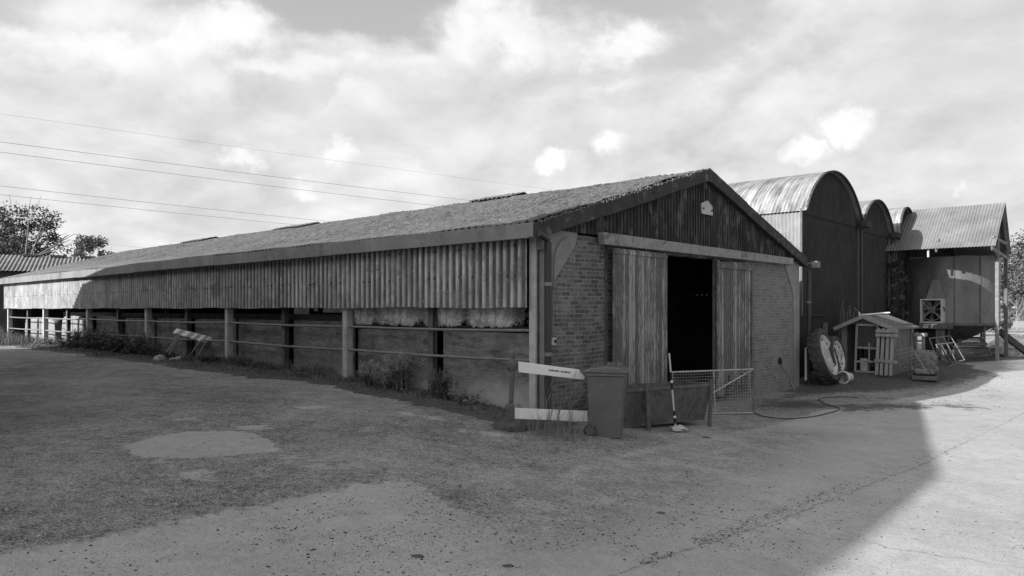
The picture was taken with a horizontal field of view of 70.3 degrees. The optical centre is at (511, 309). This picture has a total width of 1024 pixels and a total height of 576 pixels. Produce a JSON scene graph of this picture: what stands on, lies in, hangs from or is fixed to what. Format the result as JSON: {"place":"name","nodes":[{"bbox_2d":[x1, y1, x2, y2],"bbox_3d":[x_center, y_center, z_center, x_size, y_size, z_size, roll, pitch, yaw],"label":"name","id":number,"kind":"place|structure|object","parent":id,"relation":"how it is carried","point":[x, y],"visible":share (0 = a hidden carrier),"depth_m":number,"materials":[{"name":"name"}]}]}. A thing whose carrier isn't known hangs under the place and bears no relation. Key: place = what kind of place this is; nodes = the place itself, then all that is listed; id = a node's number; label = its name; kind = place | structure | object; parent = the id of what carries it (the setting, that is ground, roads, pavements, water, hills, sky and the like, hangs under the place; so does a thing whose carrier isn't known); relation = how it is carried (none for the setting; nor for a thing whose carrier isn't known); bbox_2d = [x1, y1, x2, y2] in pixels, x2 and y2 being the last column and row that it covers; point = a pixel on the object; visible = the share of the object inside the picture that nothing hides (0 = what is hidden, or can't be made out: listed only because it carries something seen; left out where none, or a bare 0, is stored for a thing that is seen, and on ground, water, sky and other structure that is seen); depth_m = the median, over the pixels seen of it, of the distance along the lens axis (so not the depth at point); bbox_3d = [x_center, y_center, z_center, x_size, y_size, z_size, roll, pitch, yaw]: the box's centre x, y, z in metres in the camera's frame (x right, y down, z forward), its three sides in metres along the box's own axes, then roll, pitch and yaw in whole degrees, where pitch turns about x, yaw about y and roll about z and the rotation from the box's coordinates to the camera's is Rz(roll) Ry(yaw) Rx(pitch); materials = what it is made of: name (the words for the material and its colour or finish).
{"place":"outdoors","nodes":[
{"label":"outdoors","id":0,"kind":"place"},
{"bbox_2d":[25,205,73,254],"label":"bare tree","id":1,"kind":"object","parent":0,"point":[51,247],"visible":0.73,"depth_m":61.99,"materials":[{"name":"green plant"}]},
{"bbox_2d":[0,194,293,224],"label":"power cable","id":2,"kind":"object","parent":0,"point":[142,209],"visible":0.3,"depth_m":91.38,"materials":[{"name":"black metal"}]},
{"bbox_2d":[4,186,329,221],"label":"power cable","id":3,"kind":"object","parent":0,"point":[157,203],"visible":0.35,"depth_m":85.65,"materials":[{"name":"black metal"}]},
{"bbox_2d":[2,152,434,205],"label":"power cable","id":4,"kind":"object","parent":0,"point":[201,177],"visible":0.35,"depth_m":68.59,"materials":[{"name":"black metal"}]},
{"bbox_2d":[4,142,470,200],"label":"power cable","id":5,"kind":"object","parent":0,"point":[223,170],"visible":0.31,"depth_m":65.32,"materials":[{"name":"black metal"}]},
{"bbox_2d":[5,114,548,189],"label":"power cable","id":6,"kind":"object","parent":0,"point":[255,149],"visible":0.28,"depth_m":75.81,"materials":[{"name":"black metal"}]},
{"bbox_2d":[0,333,1005,430],"bbox_3d":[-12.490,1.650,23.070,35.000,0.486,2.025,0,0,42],"label":"verge ground","id":7,"kind":"structure","parent":0,"point":[448,407],"depth_m":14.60,"materials":[{"name":"plant"}]},
{"bbox_2d":[288,360,319,374],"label":"tall weed","id":8,"kind":"object","parent":7,"relation":"on","point":[302,369],"visible":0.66,"depth_m":16.58,"materials":[{"name":"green plant"}]},
{"bbox_2d":[449,388,494,404],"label":"tall weed","id":9,"kind":"object","parent":7,"relation":"on","point":[464,399],"visible":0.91,"depth_m":13.14,"materials":[{"name":"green plant"}]},
{"bbox_2d":[505,355,587,421],"bbox_3d":[0.533,1.290,11.191,1.282,1.190,0.139,0,0,-6],"label":"plank barrier","id":10,"kind":"object","parent":7,"relation":"on","point":[512,364],"visible":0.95,"depth_m":11.14,"materials":[{"name":"wood"}]},
{"bbox_2d":[0,311,1023,575],"bbox_3d":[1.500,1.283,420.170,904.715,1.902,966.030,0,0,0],"label":"ground","id":11,"kind":"structure","parent":0,"point":[980,473],"depth_m":7.75,"materials":[{"name":"grey concrete"}]},
{"bbox_2d":[0,325,13,336],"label":"tall weed","id":12,"kind":"object","parent":11,"relation":"on","point":[2,332],"visible":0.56,"depth_m":33.99,"materials":[{"name":"grey plant"}]},
{"bbox_2d":[3,331,19,337],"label":"tall weed","id":13,"kind":"object","parent":11,"relation":"on","point":[13,335],"visible":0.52,"depth_m":32.66,"materials":[{"name":"grey plant"}]},
{"bbox_2d":[0,194,75,255],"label":"broadleaf tree","id":14,"kind":"object","parent":11,"relation":"on","point":[14,244],"visible":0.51,"depth_m":65.00,"materials":[{"name":"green plant"}]},
{"bbox_2d":[25,317,61,340],"bbox_3d":[-21.302,0.935,33.035,4.529,1.140,0.663,0,0,42],"label":"sheeted stack","id":15,"kind":"object","parent":11,"relation":"on","point":[55,324],"visible":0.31,"depth_m":31.80,"materials":[{"name":"plastic"}]},
{"bbox_2d":[41,335,58,344],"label":"tall weed","id":16,"kind":"object","parent":11,"relation":"on","point":[43,340],"visible":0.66,"depth_m":28.83,"materials":[{"name":"grey plant"}]},
{"bbox_2d":[54,329,83,346],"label":"nettle clump","id":17,"kind":"object","parent":11,"relation":"on","point":[62,342],"visible":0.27,"depth_m":27.25,"materials":[{"name":"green plant"}]},
{"bbox_2d":[61,315,93,340],"bbox_3d":[-17.951,0.878,29.975,2.664,1.263,0.664,0,0,42],"label":"sheeted stack","id":18,"kind":"object","parent":11,"relation":"on","point":[78,324],"visible":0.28,"depth_m":29.36,"materials":[{"name":"plastic"}]},
{"bbox_2d":[63,328,96,348],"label":"nettle clump","id":19,"kind":"object","parent":11,"relation":"on","point":[71,341],"visible":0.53,"depth_m":26.62,"materials":[{"name":"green plant"}]},
{"bbox_2d":[70,234,112,256],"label":"tree","id":20,"kind":"object","parent":11,"relation":"on","point":[88,244],"visible":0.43,"depth_m":83.30,"materials":[{"name":"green plant"}]},
{"bbox_2d":[73,326,110,349],"bbox_3d":[-15.021,1.060,26.063,1.217,0.929,1.067,0,0,-28],"label":"nettle clump","id":21,"kind":"object","parent":11,"relation":"on","point":[84,344],"visible":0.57,"depth_m":25.93,"materials":[{"name":"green plant"}]},
{"bbox_2d":[80,329,122,350],"bbox_3d":[-14.213,1.102,25.345,1.316,0.834,1.134,0,0,32],"label":"nettle clump","id":22,"kind":"object","parent":11,"relation":"on","point":[93,344],"visible":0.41,"depth_m":25.24,"materials":[{"name":"grey plant"}]},
{"bbox_2d":[96,329,123,351],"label":"nettle clump","id":23,"kind":"object","parent":11,"relation":"on","point":[105,347],"visible":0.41,"depth_m":24.46,"materials":[{"name":"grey plant"}]},
{"bbox_2d":[98,328,139,352],"bbox_3d":[-12.885,1.057,23.943,1.264,0.932,1.353,0,0,0],"label":"nettle clump","id":24,"kind":"object","parent":11,"relation":"on","point":[116,344],"visible":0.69,"depth_m":23.77,"materials":[{"name":"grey plant"}]},
{"bbox_2d":[122,331,159,353],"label":"nettle clump","id":25,"kind":"object","parent":11,"relation":"on","point":[135,342],"visible":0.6,"depth_m":23.08,"materials":[{"name":"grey plant"}]},
{"bbox_2d":[129,340,166,355],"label":"nettle clump","id":26,"kind":"object","parent":11,"relation":"on","point":[142,350],"visible":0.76,"depth_m":22.67,"materials":[{"name":"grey plant"}]},
{"bbox_2d":[146,343,160,355],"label":"tall weed","id":27,"kind":"object","parent":11,"relation":"on","point":[153,350],"visible":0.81,"depth_m":22.43,"materials":[{"name":"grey plant"}]},
{"bbox_2d":[153,355,165,360],"bbox_3d":[-10.106,1.425,20.870,0.371,0.255,0.205,0,0,-11],"label":"rubble block","id":28,"kind":"object","parent":11,"relation":"on","point":[158,357],"depth_m":20.79,"materials":[{"name":"stone"}]},
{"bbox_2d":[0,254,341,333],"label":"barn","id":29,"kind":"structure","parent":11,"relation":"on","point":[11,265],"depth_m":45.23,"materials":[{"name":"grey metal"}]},
{"bbox_2d":[161,348,182,356],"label":"tall weed","id":30,"kind":"object","parent":11,"relation":"on","point":[171,354],"visible":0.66,"depth_m":21.56,"materials":[{"name":"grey plant"}]},
{"bbox_2d":[166,328,211,355],"bbox_3d":[-9.300,1.065,21.015,1.501,1.008,0.347,0,0,13],"label":"striped barrier","id":31,"kind":"object","parent":11,"relation":"on","point":[190,335],"visible":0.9,"depth_m":21.00,"materials":[{"name":"white paint"}]},
{"bbox_2d":[194,347,224,362],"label":"tall weed","id":32,"kind":"object","parent":11,"relation":"on","point":[208,359],"visible":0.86,"depth_m":19.73,"materials":[{"name":"grey plant"}]},
{"bbox_2d":[233,347,253,366],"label":"tall weed","id":33,"kind":"object","parent":11,"relation":"on","point":[245,362],"visible":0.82,"depth_m":18.50,"materials":[{"name":"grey plant"}]},
{"bbox_2d":[246,357,260,367],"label":"tall weed","id":34,"kind":"object","parent":11,"relation":"on","point":[252,366],"visible":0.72,"depth_m":18.05,"materials":[{"name":"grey plant"}]},
{"bbox_2d":[267,359,292,370],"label":"tall weed","id":35,"kind":"object","parent":11,"relation":"on","point":[275,366],"visible":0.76,"depth_m":17.38,"materials":[{"name":"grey plant"}]},
{"bbox_2d":[353,360,398,386],"bbox_3d":[-2.813,1.340,14.929,0.852,0.623,0.723,0,0,-39],"label":"tall weed","id":36,"kind":"object","parent":11,"relation":"on","point":[369,379],"visible":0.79,"depth_m":14.89,"materials":[{"name":"grey plant"}]},
{"bbox_2d":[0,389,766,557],"bbox_3d":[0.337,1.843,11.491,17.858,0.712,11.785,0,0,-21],"label":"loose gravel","id":37,"kind":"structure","parent":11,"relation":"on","point":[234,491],"depth_m":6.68,"materials":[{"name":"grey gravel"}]},
{"bbox_2d":[361,350,424,393],"bbox_3d":[-2.137,1.244,14.513,1.390,0.856,1.077,0,0,24],"label":"tall weed","id":38,"kind":"object","parent":11,"relation":"on","point":[402,383],"visible":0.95,"depth_m":14.34,"materials":[{"name":"grey plant"}]},
{"bbox_2d":[0,168,819,420],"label":"cattle shed","id":39,"kind":"structure","parent":11,"relation":"on","point":[641,278],"depth_m":16.32,"materials":[{"name":"wood"}]},
{"bbox_2d":[353,308,378,324],"bbox_3d":[-3.324,0.084,16.314,1.164,0.546,0.569,0,0,41],"label":"hay bale","id":40,"kind":"object","parent":39,"relation":"on","point":[364,316],"visible":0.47,"depth_m":15.96},
{"bbox_2d":[375,307,426,326],"bbox_3d":[-2.299,0.084,15.396,1.373,0.543,0.591,0,0,43],"label":"hay bale","id":41,"kind":"object","parent":39,"relation":"on","point":[396,316],"visible":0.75,"depth_m":15.09},
{"bbox_2d":[421,308,471,326],"bbox_3d":[-1.244,0.080,14.427,1.179,0.547,0.582,0,0,43],"label":"hay bale","id":42,"kind":"object","parent":39,"relation":"on","point":[451,317],"visible":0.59,"depth_m":14.09},
{"bbox_2d":[466,303,528,327],"bbox_3d":[-0.278,0.082,13.553,1.231,0.544,0.602,0,0,40],"label":"hay bale","id":43,"kind":"object","parent":39,"relation":"on","point":[497,317],"visible":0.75,"depth_m":13.28},
{"bbox_2d":[612,248,667,383],"bbox_3d":[2.536,0.405,14.224,0.061,3.090,1.927,0,0,42],"label":"sliding door","id":44,"kind":"structure","parent":39,"relation":"in","point":[639,278],"depth_m":14.18,"materials":[{"name":"wood"}]},
{"bbox_2d":[716,260,752,396],"bbox_3d":[5.284,0.443,17.237,0.067,3.146,1.888,0,0,42],"label":"sliding door","id":45,"kind":"structure","parent":39,"relation":"in","point":[734,280],"depth_m":17.20,"materials":[{"name":"wood"}]},
{"bbox_2d":[411,554,424,557],"bbox_3d":[-0.678,1.773,5.217,0.105,0.029,0.059,0,0,0],"label":"mud clod","id":46,"kind":"object","parent":11,"relation":"on","point":[418,556],"visible":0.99,"depth_m":5.20,"materials":[{"name":"soil"}]},
{"bbox_2d":[427,362,462,399],"bbox_3d":[-1.246,1.360,13.517,0.716,0.745,0.607,0,0,0],"label":"tall weed","id":47,"kind":"object","parent":11,"relation":"on","point":[444,386],"visible":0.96,"depth_m":13.44,"materials":[{"name":"grey plant"}]},
{"bbox_2d":[502,564,513,567],"bbox_3d":[-0.032,1.836,5.196,0.104,0.025,0.056,0,0,0],"label":"mud clod","id":48,"kind":"object","parent":11,"relation":"on","point":[508,565],"visible":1,"depth_m":5.19,"materials":[{"name":"soil"}]},
{"bbox_2d":[491,419,528,431],"bbox_3d":[-0.044,1.837,11.125,0.617,0.344,0.515,0,0,0],"label":"soil mound","id":49,"kind":"object","parent":11,"relation":"on","point":[508,426],"visible":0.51,"depth_m":11.00,"materials":[{"name":"soil"}]},
{"bbox_2d":[0,404,1022,575],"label":"leaf litter","id":50,"kind":"object","parent":11,"relation":"on","point":[766,514],"visible":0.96,"depth_m":6.44,"materials":[{"name":"plant"}]},
{"bbox_2d":[495,376,603,444],"bbox_3d":[0.752,1.433,11.120,2.017,1.072,2.284,0,0,0],"label":"grass tussock","id":51,"kind":"object","parent":11,"relation":"on","point":[559,428],"depth_m":10.98,"materials":[{"name":"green plant"}]},
{"bbox_2d":[580,364,629,438],"bbox_3d":[1.422,1.395,11.128,0.706,1.075,0.590,0,0,14],"label":"wheelie bin","id":52,"kind":"object","parent":11,"relation":"on","point":[606,386],"visible":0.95,"depth_m":10.89,"materials":[{"name":"plastic"}]},
{"bbox_2d":[606,361,623,366],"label":"dry leaves","id":53,"kind":"object","parent":52,"relation":"on","point":[619,363],"visible":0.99,"depth_m":11.04,"materials":[{"name":"plant"}]},
{"bbox_2d":[623,379,713,430],"bbox_3d":[2.509,1.663,12.762,1.960,0.863,1.026,0,0,-30],"label":"transport box","id":54,"kind":"object","parent":11,"relation":"on","point":[647,405],"visible":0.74,"depth_m":12.52,"materials":[{"name":"metal"}]},
{"bbox_2d":[668,353,687,431],"bbox_3d":[2.765,1.398,12.146,0.338,1.313,0.210,0,0,22],"label":"mop","id":55,"kind":"object","parent":11,"relation":"on","point":[678,428],"visible":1,"depth_m":12.16,"materials":[{"name":"grey paint"}]},
{"bbox_2d":[672,368,753,413],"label":"gate","id":56,"kind":"structure","parent":11,"relation":"on","point":[724,384],"depth_m":14.69,"materials":[{"name":"metal"}]},
{"bbox_2d":[778,357,794,390],"bbox_3d":[7.366,1.737,19.524,0.435,0.913,0.155,0,0,13],"label":"muck fork","id":57,"kind":"object","parent":11,"relation":"on","point":[780,362],"visible":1,"depth_m":19.51,"materials":[{"name":"metal"}]},
{"bbox_2d":[728,170,871,341],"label":"arched barn","id":58,"kind":"structure","parent":11,"relation":"on","point":[811,217],"depth_m":23.63,"materials":[{"name":"metal"}]},
{"bbox_2d":[754,396,858,418],"bbox_3d":[6.858,2.178,16.356,1.138,0.077,5.045,0,0,43],"label":"hose pipe","id":59,"kind":"object","parent":11,"relation":"on","point":[815,415],"visible":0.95,"depth_m":15.21,"materials":[{"name":"black rubber"}]},
{"bbox_2d":[799,314,824,377],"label":"infill wall","id":60,"kind":"structure","parent":11,"relation":"on","point":[816,321],"depth_m":21.75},
{"bbox_2d":[806,328,840,384],"bbox_3d":[8.871,1.337,20.700,0.353,1.587,1.587,-22,-14,36],"label":"tractor wheel","id":61,"kind":"object","parent":11,"relation":"on","point":[824,366],"visible":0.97,"depth_m":20.35,"materials":[{"name":"rubber"}]},
{"bbox_2d":[829,336,846,372],"bbox_3d":[9.518,1.381,21.400,0.255,1.190,1.190,-15,-10,40],"label":"tractor wheel","id":62,"kind":"object","parent":11,"relation":"on","point":[836,342],"visible":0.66,"depth_m":21.44,"materials":[{"name":"metal"}]},
{"bbox_2d":[838,371,853,383],"bbox_3d":[9.464,1.938,20.685,0.535,0.380,0.380,1,-1,-38],"label":"bucket","id":63,"kind":"object","parent":11,"relation":"on","point":[845,377],"visible":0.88,"depth_m":20.71,"materials":[{"name":"grey paint"}]},
{"bbox_2d":[839,301,865,358],"bbox_3d":[10.926,0.842,23.357,0.824,2.216,0.043,0,0,42],"label":"scrap metal","id":64,"kind":"object","parent":11,"relation":"on","point":[842,310],"visible":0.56,"depth_m":23.41,"materials":[{"name":"metal"}]},
{"bbox_2d":[860,358,869,370],"bbox_3d":[10.764,1.715,22.185,0.203,0.430,0.250,0,0,42],"label":"feed box","id":65,"kind":"object","parent":11,"relation":"on","point":[864,366],"visible":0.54,"depth_m":22.11,"materials":[{"name":"grey paint"}]},
{"bbox_2d":[823,314,918,375],"bbox_3d":[11.268,1.075,22.846,2.191,1.811,2.595,0,0,42],"label":"hen hut","id":66,"kind":"object","parent":11,"relation":"on","point":[853,336],"visible":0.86,"depth_m":22.35,"materials":[{"name":"wood"}]},
{"bbox_2d":[860,312,889,314],"bbox_3d":[11.174,0.135,22.387,0.873,0.105,0.120,0,0,-1],"label":"timber board","id":67,"kind":"object","parent":66,"relation":"on","point":[875,313],"visible":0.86,"depth_m":22.33,"materials":[{"name":"white paint"}]},
{"bbox_2d":[857,199,900,316],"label":"arched barn","id":68,"kind":"structure","parent":11,"relation":"on","point":[880,232],"depth_m":27.51,"materials":[{"name":"metal"}]},
{"bbox_2d":[885,259,909,321],"bbox_3d":[14.905,-0.013,28.616,0.887,3.929,1.174,0,0,-44],"label":"climbing ivy","id":69,"kind":"object","parent":68,"relation":"attached to","point":[900,273],"visible":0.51,"depth_m":28.38,"materials":[{"name":"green plant"}]},
{"bbox_2d":[874,328,897,375],"bbox_3d":[10.956,1.245,21.286,0.610,1.373,0.240,0,0,42],"label":"timber pallet","id":70,"kind":"object","parent":11,"relation":"on","point":[881,360],"visible":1,"depth_m":21.29,"materials":[{"name":"wood"}]},
{"bbox_2d":[888,207,911,320],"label":"arched barn","id":71,"kind":"structure","parent":11,"relation":"on","point":[898,215],"depth_m":28.97,"materials":[{"name":"metal"}]},
{"bbox_2d":[895,347,924,375],"bbox_3d":[11.480,1.542,21.092,0.617,0.880,0.823,0,0,0],"label":"metal hurdle","id":72,"kind":"object","parent":11,"relation":"on","point":[896,351],"visible":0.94,"depth_m":21.18,"materials":[{"name":"grey metal"}]},
{"bbox_2d":[914,333,927,350],"bbox_3d":[12.827,1.340,22.841,0.300,1.180,0.400,0,0,42],"label":"timber trestle","id":73,"kind":"object","parent":11,"relation":"on","point":[922,335],"visible":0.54,"depth_m":22.70,"materials":[{"name":"grey wood"}]},
{"bbox_2d":[911,350,938,380],"bbox_3d":[11.894,1.601,20.971,0.691,0.833,0.628,0,0,32],"label":"broken armchair","id":74,"kind":"object","parent":11,"relation":"on","point":[928,359],"visible":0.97,"depth_m":20.94,"materials":[{"name":"fabric"}]},
{"bbox_2d":[929,335,964,364],"bbox_3d":[15.057,1.423,25.206,0.907,1.003,0.647,0,0,-12],"label":"hay rack","id":75,"kind":"object","parent":11,"relation":"on","point":[949,348],"visible":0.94,"depth_m":25.29,"materials":[{"name":"grey metal"}]},
{"bbox_2d":[885,202,1010,360],"bbox_3d":[17.063,-0.937,28.621,3.820,6.274,3.469,0,0,42],"label":"open shelter","id":76,"kind":"object","parent":11,"relation":"on","point":[977,230],"visible":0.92,"depth_m":28.10,"materials":[{"name":"metal"}]},
{"bbox_2d":[936,342,965,366],"bbox_3d":[15.640,1.528,25.843,0.491,0.792,3.969,0,0,41],"label":"hay rack","id":77,"kind":"object","parent":11,"relation":"on","point":[949,350],"visible":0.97,"depth_m":25.00,"materials":[{"name":"grey metal"}]},
{"bbox_2d":[906,256,1001,357],"bbox_3d":[17.887,-0.070,29.826,3.778,4.140,3.890,0,0,0],"label":"grain bin","id":78,"kind":"object","parent":11,"relation":"on","point":[953,297],"visible":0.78,"depth_m":28.37,"materials":[{"name":"metal"}]},
{"bbox_2d":[955,337,987,345],"bbox_3d":[17.830,1.240,28.297,0.970,0.213,4.669,0,0,29],"label":"metal hurdle","id":79,"kind":"object","parent":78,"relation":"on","point":[978,339],"visible":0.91,"depth_m":27.90,"materials":[{"name":"metal"}]},
{"bbox_2d":[955,344,989,352],"bbox_3d":[17.870,1.481,28.286,1.068,0.214,4.741,0,0,30],"label":"metal hurdle","id":80,"kind":"object","parent":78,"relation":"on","point":[986,349],"visible":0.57,"depth_m":27.44,"materials":[{"name":"metal"}]},
{"bbox_2d":[974,334,1023,356],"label":"straw heap","id":81,"kind":"object","parent":11,"relation":"on","point":[1013,351],"visible":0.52,"depth_m":29.45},
{"bbox_2d":[954,347,992,357],"bbox_3d":[17.905,1.661,28.271,1.196,0.215,4.810,0,0,31],"label":"metal hurdle","id":82,"kind":"object","parent":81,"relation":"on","point":[978,354],"visible":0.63,"depth_m":27.31,"materials":[{"name":"metal"}]},
{"bbox_2d":[986,300,1013,331],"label":"hedge bush","id":83,"kind":"object","parent":11,"relation":"on","point":[1010,320],"visible":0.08,"depth_m":54.78,"materials":[{"name":"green plant"}]},
{"bbox_2d":[999,312,1014,329],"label":"hedge bush","id":84,"kind":"object","parent":11,"relation":"on","point":[1010,325],"visible":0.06,"depth_m":61.46,"materials":[{"name":"grey plant"}]},
{"bbox_2d":[994,328,1023,356],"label":"bale elevator","id":85,"kind":"object","parent":11,"relation":"on","point":[1016,344],"visible":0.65,"depth_m":28.69,"materials":[{"name":"metal"}]},
{"bbox_2d":[1000,299,1020,317],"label":"hedge bush","id":86,"kind":"object","parent":11,"relation":"on","point":[1011,303],"visible":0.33,"depth_m":91.42,"materials":[{"name":"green plant"}]},
{"bbox_2d":[1000,229,1023,319],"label":"tree","id":87,"kind":"object","parent":11,"relation":"on","point":[1016,254],"visible":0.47,"depth_m":93.50,"materials":[{"name":"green plant"}]},
{"bbox_2d":[1000,257,1023,311],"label":"tree","id":88,"kind":"object","parent":11,"relation":"on","point":[1002,284],"visible":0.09,"depth_m":108.07,"materials":[{"name":"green plant"}]},
{"bbox_2d":[1003,291,1023,329],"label":"bare sapling","id":89,"kind":"object","parent":11,"relation":"on","point":[1016,315],"visible":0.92,"depth_m":59.98,"materials":[{"name":"grey plant"}]},
{"bbox_2d":[1016,280,1023,295],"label":"tree","id":90,"kind":"object","parent":11,"relation":"on","point":[1018,288],"visible":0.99,"depth_m":91.18,"materials":[{"name":"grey plant"}]},
{"bbox_2d":[1018,306,1023,319],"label":"hedge bush","id":91,"kind":"object","parent":11,"relation":"on","point":[1022,313],"visible":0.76,"depth_m":84.44,"materials":[{"name":"grey plant"}]},
{"bbox_2d":[0,0,1023,307],"label":"sky","id":92,"kind":"structure","parent":0,"point":[919,104],"materials":[{"name":"white"}]}
]}

